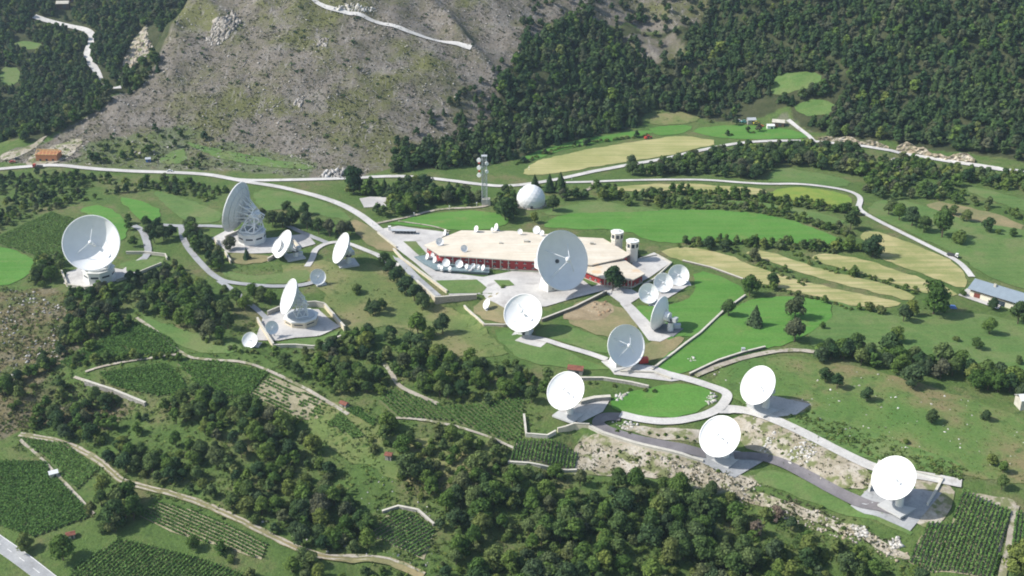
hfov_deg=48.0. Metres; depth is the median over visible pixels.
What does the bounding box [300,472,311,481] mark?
bush
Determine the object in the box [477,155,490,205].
lattice mast
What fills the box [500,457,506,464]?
bush
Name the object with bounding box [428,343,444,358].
broadleaf tree
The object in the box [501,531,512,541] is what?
bush
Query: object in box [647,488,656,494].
bush
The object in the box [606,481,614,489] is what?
bush
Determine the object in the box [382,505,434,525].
terrace wall
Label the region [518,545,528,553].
bush
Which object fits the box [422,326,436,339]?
bush
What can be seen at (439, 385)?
broadleaf tree
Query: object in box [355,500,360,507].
bush
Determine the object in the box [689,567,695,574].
bush
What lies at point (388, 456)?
shed
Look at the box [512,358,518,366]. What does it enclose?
bush
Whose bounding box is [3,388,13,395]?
bush
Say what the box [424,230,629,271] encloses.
control building
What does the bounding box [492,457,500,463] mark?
bush
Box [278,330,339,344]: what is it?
lawn ground
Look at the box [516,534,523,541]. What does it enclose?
bush
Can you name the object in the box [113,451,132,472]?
dark tree
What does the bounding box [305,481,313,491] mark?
bush
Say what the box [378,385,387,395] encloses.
bush
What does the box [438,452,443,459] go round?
bush
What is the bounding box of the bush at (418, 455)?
[414,452,423,459]
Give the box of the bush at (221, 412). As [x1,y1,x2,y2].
[215,407,227,418]
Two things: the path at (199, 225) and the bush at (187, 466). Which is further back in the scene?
the path at (199, 225)
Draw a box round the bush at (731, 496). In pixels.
[725,491,736,500]
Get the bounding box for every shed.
[48,469,58,477]
[65,530,75,538]
[338,400,348,407]
[384,451,392,460]
[567,364,584,375]
[746,117,755,124]
[766,124,774,128]
[772,119,784,126]
[1014,394,1023,410]
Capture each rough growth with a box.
[0,285,936,575]
[0,286,125,436]
[716,357,1023,480]
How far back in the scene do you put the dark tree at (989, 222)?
760.24 m
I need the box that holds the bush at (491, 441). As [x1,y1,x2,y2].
[487,437,496,446]
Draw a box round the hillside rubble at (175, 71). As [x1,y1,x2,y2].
[1,0,699,176]
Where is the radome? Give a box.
[516,184,546,209]
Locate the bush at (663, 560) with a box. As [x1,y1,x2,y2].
[659,554,673,564]
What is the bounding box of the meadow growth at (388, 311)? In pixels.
[236,260,509,360]
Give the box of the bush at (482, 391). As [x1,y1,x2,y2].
[479,388,485,394]
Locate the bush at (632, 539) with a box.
[627,534,638,545]
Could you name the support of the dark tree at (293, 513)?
on the terrain at (88, 540)
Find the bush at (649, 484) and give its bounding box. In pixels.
[642,481,653,488]
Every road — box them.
[0,164,382,230]
[32,14,120,88]
[227,139,1023,186]
[304,241,399,265]
[312,0,471,49]
[566,179,974,276]
[592,412,705,457]
[619,364,731,423]
[717,405,961,486]
[734,452,904,517]
[786,119,815,140]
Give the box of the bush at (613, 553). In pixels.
[611,550,621,558]
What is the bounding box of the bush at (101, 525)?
[96,522,106,533]
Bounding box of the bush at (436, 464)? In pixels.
[432,460,440,467]
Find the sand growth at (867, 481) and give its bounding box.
[738,415,871,489]
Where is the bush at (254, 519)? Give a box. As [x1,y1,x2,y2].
[248,513,259,524]
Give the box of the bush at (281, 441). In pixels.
[278,437,287,444]
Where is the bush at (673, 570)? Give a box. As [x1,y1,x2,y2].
[668,566,678,575]
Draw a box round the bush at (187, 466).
[183,464,190,470]
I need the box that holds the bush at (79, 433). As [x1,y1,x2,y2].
[76,429,82,436]
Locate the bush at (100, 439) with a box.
[95,435,105,443]
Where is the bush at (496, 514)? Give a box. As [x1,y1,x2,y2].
[492,511,500,518]
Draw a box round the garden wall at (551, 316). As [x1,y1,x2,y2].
[541,290,606,321]
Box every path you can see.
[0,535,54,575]
[17,432,425,575]
[18,434,398,565]
[19,439,94,513]
[73,376,110,391]
[85,353,175,371]
[131,225,151,259]
[136,317,348,414]
[162,224,222,227]
[178,227,312,287]
[216,280,269,318]
[285,225,328,242]
[376,205,488,223]
[382,362,438,404]
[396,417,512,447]
[399,221,449,230]
[525,335,607,360]
[694,348,814,376]
[998,504,1018,575]
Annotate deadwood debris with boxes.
[8,0,698,176]
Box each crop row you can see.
[909,541,917,561]
[913,521,929,563]
[916,521,934,563]
[920,520,938,566]
[924,521,943,568]
[928,521,947,570]
[932,520,952,572]
[937,489,968,571]
[941,491,972,569]
[945,493,976,569]
[950,495,979,570]
[952,488,964,516]
[954,497,983,571]
[959,498,987,571]
[964,500,991,572]
[968,502,995,573]
[972,505,998,573]
[976,506,1003,574]
[982,506,1007,575]
[986,509,1010,575]
[991,552,999,575]
[1012,511,1018,544]
[1016,510,1022,543]
[1021,517,1023,538]
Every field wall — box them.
[651,294,745,369]
[682,260,744,279]
[689,346,765,375]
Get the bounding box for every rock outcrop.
[122,25,152,66]
[206,10,240,45]
[293,96,304,107]
[317,37,328,46]
[321,167,345,177]
[330,3,375,12]
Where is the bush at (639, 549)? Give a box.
[636,546,644,552]
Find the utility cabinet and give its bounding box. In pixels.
[674,323,680,328]
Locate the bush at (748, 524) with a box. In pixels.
[745,520,752,528]
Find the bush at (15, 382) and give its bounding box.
[12,380,18,386]
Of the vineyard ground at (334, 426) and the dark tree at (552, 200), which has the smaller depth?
the vineyard ground at (334, 426)
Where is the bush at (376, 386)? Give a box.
[373,383,381,392]
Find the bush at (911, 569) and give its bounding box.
[909,564,919,575]
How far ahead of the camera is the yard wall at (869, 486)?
509.38 m
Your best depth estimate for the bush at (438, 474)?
527.42 m
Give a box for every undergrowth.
[0,119,1023,540]
[519,0,660,58]
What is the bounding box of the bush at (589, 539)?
[586,536,592,542]
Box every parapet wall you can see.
[377,232,396,247]
[393,248,447,293]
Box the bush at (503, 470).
[500,467,508,474]
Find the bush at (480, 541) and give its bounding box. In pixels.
[477,535,483,544]
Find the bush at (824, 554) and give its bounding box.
[820,550,830,558]
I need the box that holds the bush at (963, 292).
[959,289,966,295]
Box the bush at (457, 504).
[452,502,461,509]
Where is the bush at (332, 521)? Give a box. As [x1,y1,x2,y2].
[327,518,335,523]
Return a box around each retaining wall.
[416,280,435,303]
[436,294,476,303]
[463,305,484,325]
[484,323,506,326]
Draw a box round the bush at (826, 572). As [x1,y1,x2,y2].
[822,570,830,575]
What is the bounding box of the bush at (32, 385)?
[29,383,36,388]
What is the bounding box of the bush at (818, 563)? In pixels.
[811,562,822,571]
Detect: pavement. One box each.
[64,257,140,285]
[212,231,314,252]
[256,309,339,339]
[359,197,385,206]
[377,226,638,307]
[393,256,439,295]
[515,335,546,346]
[560,401,608,421]
[604,360,678,380]
[620,301,669,341]
[632,253,669,280]
[651,283,690,305]
[693,450,762,477]
[746,395,809,416]
[851,486,940,530]
[959,288,1000,308]
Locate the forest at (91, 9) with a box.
[0,0,1023,169]
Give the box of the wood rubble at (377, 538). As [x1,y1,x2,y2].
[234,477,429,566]
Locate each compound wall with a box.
[61,270,66,286]
[66,283,93,288]
[116,262,161,281]
[126,251,167,259]
[256,317,273,345]
[267,306,279,314]
[273,344,314,348]
[307,301,324,307]
[324,303,345,330]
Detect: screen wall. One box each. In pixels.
[224,229,238,238]
[224,251,231,263]
[267,254,275,261]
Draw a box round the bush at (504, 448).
[500,445,508,452]
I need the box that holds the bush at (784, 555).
[779,550,787,561]
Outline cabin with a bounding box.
[56,1,69,8]
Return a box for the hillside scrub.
[5,0,705,176]
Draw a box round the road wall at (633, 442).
[588,424,703,461]
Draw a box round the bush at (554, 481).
[550,479,557,486]
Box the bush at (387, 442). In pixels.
[383,439,391,447]
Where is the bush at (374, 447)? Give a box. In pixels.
[368,443,379,453]
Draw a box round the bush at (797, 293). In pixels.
[794,290,801,295]
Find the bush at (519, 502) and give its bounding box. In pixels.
[513,497,522,508]
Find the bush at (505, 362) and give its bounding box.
[502,359,509,365]
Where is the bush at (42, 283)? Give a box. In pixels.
[37,280,45,285]
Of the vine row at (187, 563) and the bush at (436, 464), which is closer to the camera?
the vine row at (187, 563)
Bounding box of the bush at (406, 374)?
[402,370,410,378]
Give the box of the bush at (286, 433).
[281,430,293,437]
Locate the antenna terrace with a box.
[414,253,488,274]
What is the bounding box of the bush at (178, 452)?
[175,450,182,455]
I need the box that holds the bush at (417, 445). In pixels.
[413,442,422,448]
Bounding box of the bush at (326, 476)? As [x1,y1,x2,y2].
[322,471,331,480]
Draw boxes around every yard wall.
[868,460,880,491]
[916,471,942,478]
[927,478,943,504]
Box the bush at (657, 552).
[653,545,662,558]
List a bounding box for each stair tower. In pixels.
[611,229,623,248]
[626,238,638,262]
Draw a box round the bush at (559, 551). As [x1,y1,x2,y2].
[554,549,563,556]
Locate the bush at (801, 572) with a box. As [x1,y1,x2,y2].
[796,569,804,575]
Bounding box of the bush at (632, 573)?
[625,571,639,575]
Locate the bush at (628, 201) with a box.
[625,197,632,205]
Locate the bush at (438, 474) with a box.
[434,471,441,479]
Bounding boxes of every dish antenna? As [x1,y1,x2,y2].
[62,215,119,284]
[222,182,265,245]
[242,332,261,347]
[265,321,278,335]
[272,239,287,254]
[274,230,305,261]
[280,278,317,328]
[310,269,326,286]
[333,232,358,268]
[436,238,443,245]
[442,259,449,266]
[455,260,462,267]
[461,245,467,251]
[483,299,489,310]
[493,223,499,230]
[504,294,541,334]
[533,226,539,233]
[534,230,587,291]
[547,371,583,422]
[601,324,644,371]
[638,283,658,305]
[650,296,682,336]
[654,273,674,292]
[668,264,690,285]
[699,415,740,468]
[740,366,778,416]
[871,456,916,518]
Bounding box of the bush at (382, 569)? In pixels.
[379,566,385,572]
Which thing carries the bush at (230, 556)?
on the terrain at (88, 540)
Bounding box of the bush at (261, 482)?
[257,479,265,487]
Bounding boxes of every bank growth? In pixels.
[575,441,908,561]
[789,413,966,478]
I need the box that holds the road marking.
[0,535,55,575]
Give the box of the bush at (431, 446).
[427,444,434,450]
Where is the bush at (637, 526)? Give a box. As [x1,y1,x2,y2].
[634,521,641,532]
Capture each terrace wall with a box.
[84,379,145,406]
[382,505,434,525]
[508,460,576,472]
[523,413,556,438]
[557,422,589,432]
[580,376,648,387]
[580,394,610,404]
[620,370,671,378]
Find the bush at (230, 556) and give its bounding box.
[226,553,233,562]
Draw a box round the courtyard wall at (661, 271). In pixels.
[641,254,671,284]
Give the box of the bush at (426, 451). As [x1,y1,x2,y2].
[421,446,434,456]
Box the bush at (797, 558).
[792,556,800,561]
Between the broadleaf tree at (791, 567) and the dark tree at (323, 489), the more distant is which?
the dark tree at (323, 489)
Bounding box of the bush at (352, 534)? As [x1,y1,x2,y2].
[345,529,357,539]
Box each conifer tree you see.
[242,248,251,260]
[363,298,370,310]
[382,179,387,189]
[420,177,424,186]
[531,174,540,186]
[543,173,555,192]
[555,172,565,192]
[745,305,762,328]
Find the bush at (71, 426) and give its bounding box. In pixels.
[67,423,74,431]
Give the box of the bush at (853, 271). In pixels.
[848,266,859,275]
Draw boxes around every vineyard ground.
[72,539,242,575]
[140,502,265,558]
[251,376,322,419]
[327,423,357,439]
[374,512,433,559]
[378,390,524,439]
[509,441,574,468]
[908,494,1009,575]
[1014,512,1023,541]
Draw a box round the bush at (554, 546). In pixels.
[549,541,560,551]
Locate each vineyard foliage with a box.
[0,211,74,255]
[0,459,87,536]
[21,437,98,487]
[60,321,178,366]
[99,362,187,395]
[178,359,266,396]
[253,376,326,419]
[328,411,363,437]
[346,405,376,424]
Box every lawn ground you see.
[126,258,163,271]
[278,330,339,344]
[403,241,425,255]
[436,279,486,293]
[494,280,513,286]
[583,279,596,285]
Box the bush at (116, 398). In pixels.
[113,394,120,403]
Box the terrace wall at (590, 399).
[580,394,610,404]
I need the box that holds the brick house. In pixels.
[35,149,61,160]
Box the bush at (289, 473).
[285,470,294,478]
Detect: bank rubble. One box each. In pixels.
[584,443,760,493]
[739,493,908,561]
[740,418,868,491]
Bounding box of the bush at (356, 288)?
[352,283,361,294]
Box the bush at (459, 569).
[455,566,463,572]
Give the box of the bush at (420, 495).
[417,492,424,500]
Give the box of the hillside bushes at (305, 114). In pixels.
[34,0,696,173]
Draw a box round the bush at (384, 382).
[380,378,387,385]
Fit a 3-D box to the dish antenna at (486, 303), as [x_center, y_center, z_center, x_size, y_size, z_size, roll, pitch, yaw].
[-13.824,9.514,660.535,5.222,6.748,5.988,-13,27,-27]
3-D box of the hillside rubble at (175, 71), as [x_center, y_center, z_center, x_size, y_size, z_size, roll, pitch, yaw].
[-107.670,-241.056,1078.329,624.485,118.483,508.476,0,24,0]
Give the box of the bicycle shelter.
[391,229,415,232]
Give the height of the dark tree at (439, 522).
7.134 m
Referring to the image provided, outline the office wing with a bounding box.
[584,259,644,288]
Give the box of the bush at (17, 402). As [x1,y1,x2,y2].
[13,400,21,405]
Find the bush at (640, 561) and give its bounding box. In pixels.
[636,556,646,567]
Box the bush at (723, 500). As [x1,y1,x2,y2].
[716,497,728,508]
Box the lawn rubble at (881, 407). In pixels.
[710,372,1023,451]
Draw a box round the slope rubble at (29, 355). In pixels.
[0,290,70,380]
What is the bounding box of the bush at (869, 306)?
[864,301,875,311]
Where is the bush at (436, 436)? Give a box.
[433,432,441,440]
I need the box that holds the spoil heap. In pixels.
[588,301,610,315]
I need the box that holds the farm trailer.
[947,252,958,256]
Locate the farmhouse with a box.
[968,278,1023,308]
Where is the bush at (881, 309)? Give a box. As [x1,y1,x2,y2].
[876,304,886,313]
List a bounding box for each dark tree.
[11,369,22,379]
[36,354,49,364]
[46,409,64,427]
[52,417,62,431]
[56,323,69,335]
[57,423,74,439]
[58,329,68,339]
[63,296,76,306]
[63,313,74,323]
[71,407,81,420]
[72,307,84,318]
[80,398,92,410]
[81,422,97,443]
[84,286,97,296]
[85,307,98,319]
[88,300,105,309]
[94,282,104,295]
[96,392,113,405]
[99,498,126,528]
[101,298,113,310]
[101,449,115,463]
[102,303,113,315]
[111,297,122,311]
[112,439,122,452]
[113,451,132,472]
[122,283,135,296]
[124,270,135,282]
[135,269,143,279]
[135,299,149,313]
[140,215,151,224]
[142,223,152,235]
[146,278,159,287]
[148,229,159,242]
[149,268,159,278]
[151,217,162,228]
[156,225,170,240]
[158,262,172,271]
[158,269,170,279]
[161,466,175,484]
[167,224,176,237]
[167,292,177,306]
[173,271,183,277]
[175,468,187,480]
[178,283,188,291]
[182,216,195,228]
[188,231,196,240]
[191,223,203,233]
[191,439,207,454]
[195,300,208,308]
[201,234,210,244]
[202,238,208,249]
[202,294,215,304]
[203,384,213,397]
[204,250,211,258]
[204,309,215,317]
[205,257,214,269]
[206,304,215,312]
[209,390,227,408]
[210,251,223,258]
[217,255,224,265]
[221,236,236,250]
[221,312,234,325]
[226,430,239,443]
[233,440,248,457]
[236,417,248,435]
[245,406,262,418]
[249,461,265,478]
[252,491,267,500]
[259,207,266,220]
[262,406,278,419]
[263,491,274,502]
[265,210,277,224]
[266,438,278,448]
[275,211,290,228]
[280,438,297,455]
[281,200,291,209]
[286,207,299,225]
[287,520,298,535]
[288,504,302,520]
[289,498,301,508]
[290,361,303,376]
[291,523,311,546]
[295,499,312,518]
[298,202,309,212]
[298,498,311,515]
[299,211,312,229]
[309,491,330,512]
[310,524,326,537]
[312,217,323,233]
[314,534,329,550]
[316,484,332,500]
[321,338,334,351]
[322,218,334,236]
[322,461,336,473]
[324,336,340,349]
[335,220,349,234]
[335,361,353,375]
[338,501,355,516]
[341,496,357,508]
[343,164,362,191]
[345,221,355,233]
[351,509,366,529]
[358,345,368,357]
[361,381,372,390]
[366,325,375,335]
[367,299,381,314]
[373,367,386,381]
[378,251,390,264]
[381,325,397,341]
[382,258,396,271]
[388,265,404,281]
[391,200,402,212]
[395,451,427,480]
[396,275,413,293]
[397,352,411,366]
[398,184,409,191]
[401,176,411,184]
[401,330,414,346]
[407,284,421,300]
[410,332,432,346]
[410,365,424,378]
[411,180,421,186]
[411,367,424,379]
[413,194,424,209]
[414,185,421,193]
[415,292,431,308]
[418,174,434,185]
[432,313,450,332]
[434,517,444,529]
[439,565,451,575]
[441,190,452,204]
[445,184,455,192]
[445,507,468,528]
[450,484,465,500]
[454,379,469,397]
[462,360,479,375]
[463,516,473,529]
[466,565,485,575]
[477,472,491,483]
[479,356,487,367]
[479,480,493,498]
[494,196,514,220]
[500,184,508,192]
[503,487,512,500]
[511,365,522,375]
[519,548,533,559]
[521,557,543,575]
[525,385,538,402]
[538,550,562,575]
[545,194,559,209]
[554,561,575,575]
[570,512,588,532]
[573,560,590,575]
[587,517,599,530]
[588,490,600,502]
[603,265,626,290]
[610,487,635,510]
[625,161,638,174]
[626,154,636,163]
[632,502,643,515]
[637,522,664,547]
[655,162,664,175]
[659,512,672,533]
[668,519,686,536]
[670,530,693,555]
[673,152,682,157]
[682,495,698,511]
[683,520,706,537]
[684,510,697,524]
[701,154,709,163]
[702,236,714,249]
[703,150,711,158]
[703,480,718,496]
[704,567,719,575]
[705,516,716,530]
[706,507,720,518]
[708,561,717,568]
[715,569,729,575]
[719,239,729,250]
[720,299,735,315]
[721,535,732,544]
[730,149,741,158]
[735,158,748,170]
[736,163,746,178]
[746,157,754,163]
[750,163,763,177]
[752,547,765,566]
[764,144,774,150]
[765,141,776,148]
[765,539,783,561]
[766,272,779,285]
[771,150,781,163]
[778,147,786,161]
[783,317,805,341]
[785,296,806,316]
[785,516,797,529]
[790,142,802,148]
[792,149,801,155]
[795,146,805,151]
[798,547,817,569]
[800,148,809,161]
[803,151,816,165]
[813,346,829,362]
[817,156,828,169]
[819,367,833,380]
[820,146,830,156]
[822,140,830,148]
[822,337,834,353]
[825,342,838,359]
[829,143,842,151]
[831,372,844,388]
[837,342,852,360]
[837,551,863,575]
[841,140,852,151]
[841,156,847,166]
[843,145,855,152]
[844,210,861,229]
[845,338,856,357]
[851,340,858,356]
[852,141,860,149]
[860,386,873,400]
[861,234,884,256]
[877,331,903,351]
[880,351,894,367]
[897,304,913,321]
[900,362,927,388]
[904,206,921,225]
[912,351,927,361]
[912,567,930,575]
[917,358,925,366]
[923,360,933,372]
[925,408,939,422]
[931,358,951,378]
[961,358,976,376]
[980,410,991,419]
[981,217,996,231]
[987,297,998,309]
[995,361,1007,372]
[1006,372,1019,391]
[1010,301,1023,323]
[1015,383,1023,393]
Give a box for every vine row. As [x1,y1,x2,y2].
[68,548,101,575]
[70,559,83,571]
[73,536,120,575]
[79,538,122,575]
[83,539,126,575]
[89,540,131,575]
[93,540,134,575]
[100,541,138,575]
[103,542,142,575]
[108,543,145,575]
[114,543,148,575]
[118,545,153,575]
[123,546,157,575]
[128,546,161,575]
[133,548,165,575]
[138,549,169,575]
[141,514,184,534]
[143,549,173,575]
[144,511,208,542]
[145,508,233,549]
[147,506,254,556]
[148,551,176,575]
[150,504,262,556]
[153,502,263,554]
[153,552,180,575]
[154,499,264,550]
[158,552,184,575]
[162,553,187,575]
[168,554,192,575]
[170,503,265,547]
[173,555,195,575]
[178,556,199,575]
[182,558,202,575]
[188,559,206,575]
[190,508,267,543]
[192,559,210,575]
[197,561,213,575]
[202,563,216,575]
[207,564,219,575]
[212,565,224,575]
[372,510,405,530]
[373,511,411,533]
[375,513,414,535]
[378,512,397,522]
[379,397,401,416]
[379,515,416,537]
[382,394,406,416]
[383,517,420,539]
[385,394,411,416]
[387,391,417,417]
[387,519,423,541]
[390,389,423,418]
[390,521,426,543]
[393,388,429,418]
[393,523,429,544]
[398,526,432,546]
[401,528,434,548]
[402,391,434,418]
[405,533,433,551]
[409,539,431,552]
[411,394,439,418]
[413,544,428,553]
[419,397,445,418]
[428,400,450,420]
[436,403,460,423]
[444,406,469,426]
[449,405,478,429]
[455,404,488,432]
[459,405,497,436]
[464,405,506,439]
[469,404,510,438]
[473,403,515,438]
[478,403,519,436]
[482,402,521,433]
[488,403,521,430]
[491,400,522,425]
[495,400,522,422]
[499,400,522,418]
[504,399,523,414]
[508,398,523,410]
[511,438,516,460]
[514,438,520,460]
[518,438,524,460]
[521,439,527,460]
[525,438,531,459]
[529,438,534,458]
[532,438,538,458]
[536,438,541,460]
[540,438,545,460]
[543,438,548,461]
[547,439,553,463]
[551,439,556,463]
[555,441,559,462]
[559,444,563,462]
[562,445,566,465]
[565,448,569,467]
[569,450,573,468]
[573,451,576,467]
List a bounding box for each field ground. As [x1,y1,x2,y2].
[0,67,19,84]
[0,247,32,284]
[15,41,41,48]
[81,205,127,240]
[119,257,164,270]
[121,197,160,220]
[143,316,241,352]
[154,191,221,222]
[159,148,186,163]
[186,142,313,169]
[222,270,309,283]
[253,189,350,220]
[282,260,506,356]
[308,401,491,483]
[390,210,508,229]
[474,293,505,322]
[495,327,608,369]
[523,130,652,162]
[523,136,713,174]
[535,324,607,352]
[544,201,657,214]
[544,209,836,243]
[569,300,636,336]
[611,383,713,417]
[617,184,766,195]
[636,271,744,339]
[643,336,683,359]
[649,112,699,124]
[649,125,691,134]
[655,296,831,373]
[661,247,899,307]
[665,198,844,223]
[694,125,806,138]
[712,356,1023,482]
[746,250,914,299]
[754,470,911,534]
[767,168,850,186]
[769,71,821,94]
[770,187,851,206]
[787,412,962,475]
[794,99,833,115]
[808,300,1023,369]
[812,254,956,295]
[860,230,966,286]
[868,200,1023,287]
[927,201,1023,228]
[968,187,1023,210]
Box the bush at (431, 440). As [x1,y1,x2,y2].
[427,438,434,443]
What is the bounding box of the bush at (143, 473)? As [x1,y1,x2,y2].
[138,469,147,478]
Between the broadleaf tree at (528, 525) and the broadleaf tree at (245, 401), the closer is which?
the broadleaf tree at (528, 525)
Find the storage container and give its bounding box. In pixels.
[638,356,648,363]
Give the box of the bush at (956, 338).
[952,335,959,340]
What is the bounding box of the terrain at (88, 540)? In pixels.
[0,0,1023,575]
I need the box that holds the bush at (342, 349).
[337,346,345,353]
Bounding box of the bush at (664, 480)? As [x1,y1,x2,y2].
[658,476,669,486]
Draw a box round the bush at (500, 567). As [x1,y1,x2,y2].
[496,564,504,572]
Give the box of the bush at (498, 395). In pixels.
[494,392,502,399]
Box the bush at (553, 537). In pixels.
[550,534,559,541]
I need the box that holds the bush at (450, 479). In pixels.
[447,476,454,484]
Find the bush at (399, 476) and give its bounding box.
[396,472,404,480]
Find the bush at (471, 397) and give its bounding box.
[468,393,475,401]
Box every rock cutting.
[818,136,888,148]
[896,141,975,162]
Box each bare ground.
[0,136,45,159]
[26,139,81,164]
[123,26,148,67]
[229,253,268,263]
[351,220,397,250]
[563,301,613,319]
[573,434,755,490]
[622,425,699,442]
[733,414,871,488]
[737,492,909,558]
[785,398,812,411]
[915,479,954,527]
[964,492,1015,508]
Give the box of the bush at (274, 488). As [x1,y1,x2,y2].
[271,485,279,492]
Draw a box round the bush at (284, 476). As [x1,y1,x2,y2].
[281,473,287,479]
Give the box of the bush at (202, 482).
[197,477,207,488]
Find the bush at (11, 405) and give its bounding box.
[7,403,15,409]
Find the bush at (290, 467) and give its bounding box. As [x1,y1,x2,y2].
[285,464,294,472]
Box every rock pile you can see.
[612,421,644,432]
[615,392,629,400]
[706,392,716,404]
[760,431,775,452]
[783,439,816,463]
[850,524,868,537]
[888,536,904,549]
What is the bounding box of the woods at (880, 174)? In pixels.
[0,138,1023,575]
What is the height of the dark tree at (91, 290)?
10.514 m
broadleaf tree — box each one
[0,376,13,393]
[15,532,34,551]
[31,265,42,281]
[43,266,55,281]
[45,404,62,415]
[48,534,76,560]
[64,403,72,416]
[68,317,85,331]
[69,402,82,412]
[80,409,90,421]
[84,500,96,517]
[85,321,98,336]
[87,386,100,401]
[92,474,110,491]
[93,489,107,505]
[104,512,120,531]
[109,486,124,499]
[113,499,135,520]
[114,435,127,450]
[119,480,137,498]
[121,442,136,454]
[123,496,144,519]
[126,495,142,515]
[128,454,142,471]
[134,441,148,457]
[142,452,153,470]
[142,453,159,472]
[159,453,169,464]
[161,457,176,472]
[168,407,179,423]
[169,430,181,446]
[173,307,183,325]
[174,294,184,305]
[175,388,190,405]
[176,276,187,288]
[178,402,193,421]
[179,288,192,298]
[179,297,194,305]
[181,223,195,241]
[182,302,199,324]
[184,308,207,329]
[184,438,193,451]
[184,450,202,465]
[185,535,199,549]
[188,382,202,395]
[191,296,201,301]
[191,401,208,416]
[195,278,210,292]
[195,283,207,296]
[195,388,210,409]
[197,419,208,434]
[199,287,214,296]
[199,318,215,338]
[205,421,216,434]
[205,445,218,458]
[209,399,220,412]
[209,448,225,466]
[214,325,224,339]
[215,299,228,314]
[219,284,229,294]
[221,492,239,508]
[222,296,233,307]
[226,406,239,424]
[229,287,241,304]
[231,410,244,421]
[236,496,254,515]
[237,294,252,309]
[238,393,255,411]
[238,479,254,495]
[244,419,259,440]
[246,282,256,298]
[251,397,264,413]
[252,425,268,443]
[253,495,268,514]
[255,285,267,301]
[256,442,277,460]
[262,462,278,475]
[263,289,277,303]
[263,423,275,437]
[265,494,285,512]
[268,471,281,482]
[272,410,292,429]
[275,455,286,470]
[277,353,292,368]
[279,417,294,432]
[281,478,295,495]
[282,555,300,571]
[292,479,308,491]
[294,484,312,498]
[295,546,311,565]
[302,434,323,452]
[302,550,317,568]
[311,507,330,524]
[311,562,324,575]
[317,364,330,379]
[317,480,333,488]
[320,526,334,539]
[325,485,341,504]
[325,530,342,548]
[331,355,339,365]
[333,375,347,392]
[334,514,355,533]
[340,356,352,364]
[341,370,350,378]
[350,362,361,376]
[350,366,371,384]
[356,512,379,530]
[357,331,373,348]
[359,528,376,546]
[378,298,387,309]
[378,412,399,429]
[392,434,412,452]
[400,192,412,205]
[404,196,416,212]
[407,346,421,362]
[408,311,426,332]
[413,191,424,208]
[414,372,432,392]
[415,348,426,363]
[416,342,427,357]
[416,371,428,387]
[418,469,434,482]
[424,476,438,495]
[426,355,441,372]
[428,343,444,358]
[430,369,450,386]
[433,380,445,396]
[437,361,449,372]
[437,492,457,510]
[441,487,457,500]
[442,350,457,363]
[442,383,453,396]
[444,423,457,439]
[447,548,463,563]
[449,363,457,375]
[449,444,460,459]
[451,470,471,490]
[451,534,463,548]
[457,438,470,454]
[458,537,470,557]
[461,347,476,361]
[464,433,474,447]
[464,485,484,507]
[465,450,490,471]
[465,524,481,544]
[467,497,492,518]
[467,557,492,575]
[469,356,482,367]
[469,370,481,387]
[469,467,483,482]
[471,512,492,533]
[473,367,485,384]
[473,370,488,387]
[482,543,504,568]
[486,480,506,504]
[495,513,508,529]
[497,377,508,387]
[498,380,516,396]
[499,549,520,575]
[502,463,523,486]
[513,371,527,389]
[516,556,526,571]
[520,517,535,534]
[523,495,540,514]
[524,532,538,550]
[525,487,538,499]
[530,211,538,222]
[530,507,548,523]
[533,514,555,538]
[534,524,549,545]
[536,559,557,575]
[537,479,556,497]
[541,495,557,513]
[547,463,563,478]
[551,518,570,543]
[555,505,578,530]
[556,497,575,511]
[559,517,585,541]
[561,540,576,562]
[564,488,577,499]
[569,541,593,563]
[572,496,582,508]
[573,469,586,485]
[577,504,595,523]
[577,552,589,562]
[584,555,600,575]
[593,540,612,555]
[595,571,604,575]
[596,549,613,573]
[597,528,614,543]
[598,500,611,520]
[607,510,634,533]
[610,467,627,487]
[610,537,627,554]
[612,554,633,575]
[626,467,644,486]
[628,512,638,524]
[631,484,647,501]
[641,557,662,575]
[642,507,661,529]
[649,494,668,517]
[652,487,680,512]
[661,537,680,561]
[667,471,689,492]
[669,503,686,521]
[678,492,685,504]
[678,537,691,559]
[690,488,711,514]
[690,514,711,535]
[691,535,715,561]
[691,562,709,575]
[699,537,717,561]
[704,562,712,569]
[706,545,724,566]
[709,497,722,510]
[712,542,733,566]
[723,551,749,575]
[724,570,736,575]
[725,500,744,521]
[731,515,746,534]
[734,534,753,551]
[739,546,760,570]
[741,274,762,295]
[749,248,760,260]
[750,519,763,536]
[758,506,772,521]
[765,569,781,575]
[772,504,785,523]
[772,558,785,572]
[781,560,799,575]
[792,533,804,550]
[799,534,818,553]
[819,321,825,327]
[835,338,852,358]
[843,234,855,246]
[848,332,865,349]
[852,563,868,575]
[853,348,870,365]
[864,342,877,352]
[867,559,883,575]
[881,346,892,352]
[883,198,898,214]
[888,345,906,357]
[890,326,905,340]
[890,357,904,372]
[893,202,905,218]
[897,350,913,358]
[899,353,912,368]
[906,300,919,313]
[908,346,920,362]
[917,215,932,231]
[922,278,952,313]
[928,354,938,364]
[932,342,954,361]
[933,208,954,236]
[948,204,958,214]
[948,356,961,375]
[949,349,970,370]
[959,209,972,220]
[964,362,980,375]
[965,367,987,389]
[971,337,984,348]
[978,359,995,372]
[981,317,997,333]
[983,369,995,389]
[987,453,998,464]
[991,368,1004,385]
[991,371,1009,392]
[997,474,1009,488]
[998,460,1008,472]
[1001,537,1023,575]
[1005,365,1023,388]
[1010,227,1017,235]
[1015,355,1023,363]

